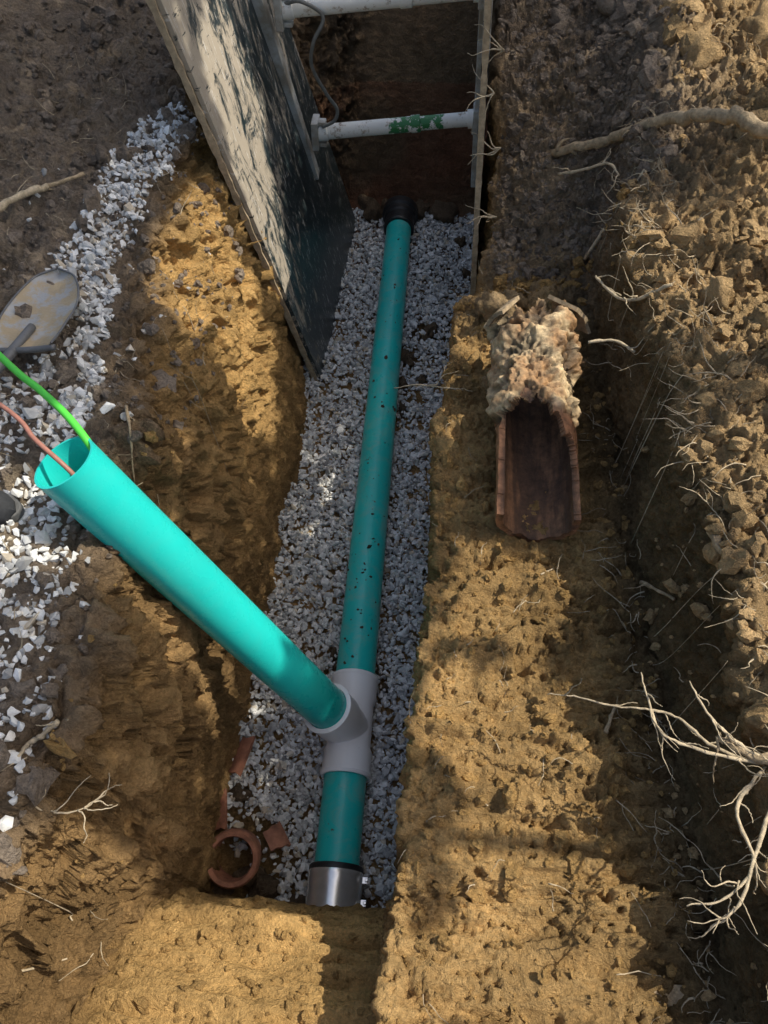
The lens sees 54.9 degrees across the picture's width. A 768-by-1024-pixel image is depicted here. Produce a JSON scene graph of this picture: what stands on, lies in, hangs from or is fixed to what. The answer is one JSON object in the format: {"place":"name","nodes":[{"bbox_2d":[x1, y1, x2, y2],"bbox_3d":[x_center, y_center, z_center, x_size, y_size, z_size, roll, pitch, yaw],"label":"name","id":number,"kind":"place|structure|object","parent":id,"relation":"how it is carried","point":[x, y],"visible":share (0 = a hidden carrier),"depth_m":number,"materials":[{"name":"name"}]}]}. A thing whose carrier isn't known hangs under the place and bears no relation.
{"place":"outdoors","nodes":[
{"label":"outdoors","id":0,"kind":"place"},
{"bbox_2d":[0,102,210,831],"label":"gravel","id":1,"kind":"structure","parent":0,"point":[80,400],"depth_m":2.10,"materials":[{"name":"grey gravel"}]},
{"bbox_2d":[0,0,767,1023],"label":"ground","id":2,"kind":"structure","parent":0,"point":[154,684],"depth_m":2.17,"materials":[{"name":"soil"}]},
{"bbox_2d":[0,490,24,525],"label":"shoe","id":3,"kind":"object","parent":2,"relation":"on","point":[11,507],"visible":0.98,"depth_m":1.83,"materials":[{"name":"rubber"}]},
{"bbox_2d":[0,183,48,212],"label":"stick","id":4,"kind":"object","parent":2,"relation":"on","point":[22,194],"visible":1,"depth_m":2.53,"materials":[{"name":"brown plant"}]},
{"bbox_2d":[0,402,74,475],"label":"red cable","id":5,"kind":"object","parent":2,"relation":"on","point":[41,445],"visible":0.56,"depth_m":1.72,"materials":[{"name":"red plastic"}]},
{"bbox_2d":[17,719,59,756],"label":"tree root","id":6,"kind":"object","parent":2,"relation":"on","point":[50,727],"visible":1,"depth_m":1.59,"materials":[{"name":"beige plant"}]},
{"bbox_2d":[0,267,79,372],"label":"shovel","id":7,"kind":"object","parent":2,"relation":"on","point":[41,328],"visible":0.98,"depth_m":2.22,"materials":[{"name":"metal"}]},
{"bbox_2d":[21,958,67,971],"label":"tree root","id":8,"kind":"object","parent":2,"relation":"on","point":[27,969],"visible":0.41,"depth_m":1.73,"materials":[{"name":"beige plant"}]},
{"bbox_2d":[0,352,90,451],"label":"green cable","id":9,"kind":"object","parent":2,"relation":"on","point":[64,413],"visible":0.48,"depth_m":1.79,"materials":[{"name":"green plastic"}]},
{"bbox_2d":[47,172,84,190],"bbox_3d":[-1.164,-1.152,2.619,0.234,0.030,0.049,-33,61,-21],"label":"stick","id":10,"kind":"object","parent":2,"relation":"on","point":[64,180],"visible":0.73,"depth_m":2.63,"materials":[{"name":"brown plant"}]},
{"bbox_2d":[36,775,121,842],"bbox_3d":[-0.670,0.596,1.583,0.214,0.118,0.136,24,58,16],"label":"tree root","id":11,"kind":"object","parent":2,"relation":"on","point":[87,805],"visible":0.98,"depth_m":1.56,"materials":[{"name":"beige plant"}]},
{"bbox_2d":[106,405,134,482],"bbox_3d":[-0.710,-0.197,2.023,0.084,0.149,0.179,8,55,6],"label":"tree root","id":12,"kind":"object","parent":2,"relation":"on","point":[128,420],"visible":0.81,"depth_m":2.00,"materials":[{"name":"brown plant"}]},
{"bbox_2d":[208,828,261,888],"bbox_3d":[-0.529,1.228,2.627,0.193,0.185,0.213,3,55,2],"label":"clay pipe collar","id":13,"kind":"object","parent":2,"relation":"on","point":[221,878],"visible":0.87,"depth_m":2.58,"materials":[{"name":"ceramic"}]},
{"bbox_2d":[146,0,492,381],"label":"trench shoring","id":14,"kind":"object","parent":2,"relation":"on","point":[269,132],"visible":0.97,"depth_m":3.44,"materials":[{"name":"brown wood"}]},
{"bbox_2d":[464,64,494,131],"bbox_3d":[0.356,-1.540,2.778,0.111,0.187,0.179,3,55,2],"label":"tree root","id":15,"kind":"object","parent":14,"relation":"attached to","point":[492,94],"visible":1,"depth_m":2.75,"materials":[{"name":"beige plant"}]},
{"bbox_2d":[466,205,496,229],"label":"tree root","id":16,"kind":"object","parent":14,"relation":"attached to","point":[491,216],"visible":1,"depth_m":3.14,"materials":[{"name":"beige plant"}]},
{"bbox_2d":[469,131,500,163],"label":"tree root","id":17,"kind":"object","parent":14,"relation":"attached to","point":[496,149],"visible":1,"depth_m":2.91,"materials":[{"name":"beige plant"}]},
{"bbox_2d":[468,24,504,62],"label":"tree root","id":18,"kind":"object","parent":14,"relation":"attached to","point":[501,49],"visible":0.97,"depth_m":2.62,"materials":[{"name":"beige plant"}]},
{"bbox_2d":[212,194,470,907],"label":"soil clods","id":19,"kind":"object","parent":2,"relation":"on","point":[264,883],"visible":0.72,"depth_m":4.06,"materials":[{"name":"brown soil"}]},
{"bbox_2d":[222,207,473,907],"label":"gravel","id":20,"kind":"structure","parent":2,"relation":"on","point":[279,760],"depth_m":3.44,"materials":[{"name":"grey gravel"}]},
{"bbox_2d":[215,789,226,829],"bbox_3d":[-0.610,1.110,2.734,0.068,0.069,0.145,-6,55,-4],"label":"clay shard","id":21,"kind":"object","parent":20,"relation":"on","point":[221,823],"visible":0.44,"depth_m":2.70,"materials":[{"name":"ceramic"}]},
{"bbox_2d":[229,736,255,776],"bbox_3d":[-0.555,0.946,2.859,0.077,0.093,0.157,13,56,9],"label":"clay shard","id":22,"kind":"object","parent":20,"relation":"on","point":[241,756],"visible":0.85,"depth_m":2.83,"materials":[{"name":"ceramic"}]},
{"bbox_2d":[263,821,290,851],"bbox_3d":[-0.394,1.189,2.701,0.072,0.037,0.097,-26,59,-17],"label":"clay shard","id":23,"kind":"object","parent":20,"relation":"on","point":[275,836],"visible":1,"depth_m":2.69,"materials":[{"name":"ceramic"}]},
{"bbox_2d":[305,861,367,907],"label":"rubber coupling","id":24,"kind":"object","parent":20,"relation":"on","point":[334,883],"visible":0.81,"depth_m":2.51,"materials":[{"name":"silver metal"}]},
{"bbox_2d":[303,668,378,782],"bbox_3d":[-0.168,0.797,2.846,0.269,0.332,0.400,3,55,2],"label":"pipe tee","id":25,"kind":"object","parent":20,"relation":"on","point":[347,737],"visible":0.77,"depth_m":2.77,"materials":[{"name":"white plastic"}]},
{"bbox_2d":[34,436,346,728],"bbox_3d":[-0.466,0.326,2.256,0.719,1.446,0.160,9,55,6],"label":"riser pipe","id":26,"kind":"object","parent":25,"relation":"attached to","point":[101,496],"visible":0.84,"depth_m":1.98,"materials":[{"name":"green plastic"}]},
{"bbox_2d":[314,219,410,864],"bbox_3d":[-0.036,-0.300,3.692,0.174,0.174,3.880,3,55,2],"label":"sewer pipe","id":27,"kind":"object","parent":20,"relation":"on","point":[339,834],"visible":0.94,"depth_m":3.36,"materials":[{"name":"green plastic"}]},
{"bbox_2d":[383,195,417,235],"bbox_3d":[0.102,-1.900,4.825,0.232,0.232,0.210,3,55,2],"label":"rubber coupling","id":28,"kind":"object","parent":20,"relation":"on","point":[402,207],"visible":0.71,"depth_m":4.77,"materials":[{"name":"black rubber"}]},
{"bbox_2d":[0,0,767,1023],"bbox_3d":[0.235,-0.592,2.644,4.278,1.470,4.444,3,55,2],"label":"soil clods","id":29,"kind":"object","parent":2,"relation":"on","point":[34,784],"visible":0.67,"depth_m":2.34,"materials":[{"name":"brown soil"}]},
{"bbox_2d":[706,532,722,554],"bbox_3d":[0.831,0.078,1.841,0.022,0.026,0.090,-15,56,-10],"label":"wood chip","id":30,"kind":"object","parent":29,"relation":"on","point":[716,540],"visible":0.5,"depth_m":1.84,"materials":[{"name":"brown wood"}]},
{"bbox_2d":[0,0,767,1023],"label":"rootlets","id":31,"kind":"object","parent":2,"relation":"on","point":[686,430],"visible":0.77,"depth_m":2.08,"materials":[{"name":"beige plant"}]},
{"bbox_2d":[394,371,472,391],"bbox_3d":[0.185,-0.480,2.780,0.294,0.057,0.100,3,55,2],"label":"tree root","id":32,"kind":"object","parent":2,"relation":"on","point":[431,385],"visible":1,"depth_m":2.78,"materials":[{"name":"brown plant"}]},
{"bbox_2d":[474,289,582,393],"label":"soil clods","id":33,"kind":"object","parent":2,"relation":"on","point":[487,305],"visible":0.43,"depth_m":2.89,"materials":[{"name":"brown soil"}]},
{"bbox_2d":[484,298,584,542],"bbox_3d":[0.511,-0.341,2.487,0.352,0.364,0.883,3,55,2],"label":"broken clay pipe","id":34,"kind":"object","parent":2,"relation":"on","point":[534,374],"visible":1,"depth_m":2.47,"materials":[{"name":"brown ceramic"}]},
{"bbox_2d":[485,295,519,327],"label":"root","id":35,"kind":"object","parent":34,"relation":"on","point":[505,307],"visible":0.96,"depth_m":2.64,"materials":[{"name":"beige plant"}]},
{"bbox_2d":[547,294,590,333],"bbox_3d":[0.655,-0.698,2.620,0.060,0.146,0.180,-31,60,-20],"label":"clay shard","id":36,"kind":"object","parent":34,"relation":"on","point":[582,320],"visible":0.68,"depth_m":2.59,"materials":[{"name":"brown ceramic"}]},
{"bbox_2d":[554,149,619,192],"bbox_3d":[0.804,-1.316,2.843,0.176,0.172,0.303,-31,61,-20],"label":"tree root","id":37,"kind":"object","parent":2,"relation":"on","point":[590,168],"visible":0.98,"depth_m":2.84,"materials":[{"name":"brown plant"}]},
{"bbox_2d":[604,707,615,733],"bbox_3d":[0.617,0.564,2.015,0.014,0.026,0.090,22,58,15],"label":"stick","id":38,"kind":"object","parent":2,"relation":"on","point":[608,724],"visible":0.93,"depth_m":2.01,"materials":[{"name":"grey wood"}]},
{"bbox_2d":[583,169,646,259],"bbox_3d":[0.881,-1.130,2.834,0.155,0.378,0.023,-4,55,-3],"label":"tree root","id":39,"kind":"object","parent":2,"relation":"on","point":[594,244],"visible":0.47,"depth_m":2.91,"materials":[{"name":"brown plant"}]},
{"bbox_2d":[588,320,664,354],"bbox_3d":[0.770,-0.562,2.362,0.210,0.134,0.051,11,56,8],"label":"tree root","id":40,"kind":"object","parent":2,"relation":"on","point":[632,350],"visible":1,"depth_m":2.40,"materials":[{"name":"beige plant"}]},
{"bbox_2d":[595,266,672,313],"bbox_3d":[0.789,-0.739,2.426,0.133,0.175,0.289,-28,59,-18],"label":"tree root","id":41,"kind":"object","parent":2,"relation":"on","point":[631,298],"visible":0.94,"depth_m":2.41,"materials":[{"name":"beige plant"}]},
{"bbox_2d":[624,580,674,600],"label":"tree root","id":42,"kind":"object","parent":2,"relation":"on","point":[649,586],"visible":1,"depth_m":2.16,"materials":[{"name":"brown plant"}]},
{"bbox_2d":[547,0,767,894],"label":"soil clods","id":43,"kind":"object","parent":2,"relation":"on","point":[700,46],"visible":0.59,"depth_m":2.86,"materials":[{"name":"brown soil"}]},
{"bbox_2d":[547,683,767,764],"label":"tree root","id":44,"kind":"object","parent":2,"relation":"on","point":[698,735],"visible":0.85,"depth_m":1.68,"materials":[{"name":"beige plant"}]},
{"bbox_2d":[640,672,767,779],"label":"tree root","id":45,"kind":"object","parent":44,"relation":"on","point":[688,745],"visible":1,"depth_m":1.58,"materials":[{"name":"beige plant"}]},
{"bbox_2d":[551,105,767,156],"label":"tree root","id":46,"kind":"object","parent":2,"relation":"on","point":[752,124],"visible":0.97,"depth_m":2.55,"materials":[{"name":"brown plant"}]},
{"bbox_2d":[654,984,683,1006],"bbox_3d":[0.666,1.105,1.683,0.130,0.026,0.050,3,55,2],"label":"wood chip","id":47,"kind":"object","parent":2,"relation":"on","point":[675,995],"visible":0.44,"depth_m":1.68,"materials":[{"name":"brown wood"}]},
{"bbox_2d":[679,811,767,938],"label":"tree root","id":48,"kind":"object","parent":2,"relation":"on","point":[725,917],"visible":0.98,"depth_m":1.42,"materials":[{"name":"beige plant"}]},
{"bbox_2d":[686,765,766,932],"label":"tree root","id":49,"kind":"object","parent":2,"relation":"on","point":[743,792],"visible":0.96,"depth_m":1.46,"materials":[{"name":"beige plant"}]},
{"bbox_2d":[712,732,767,783],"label":"tree root","id":50,"kind":"object","parent":2,"relation":"on","point":[735,748],"visible":0.89,"depth_m":1.57,"materials":[{"name":"beige plant"}]},
{"bbox_2d":[689,681,767,760],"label":"tree root","id":51,"kind":"object","parent":50,"relation":"on","point":[730,737],"visible":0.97,"depth_m":1.57,"materials":[{"name":"beige plant"}]}
]}

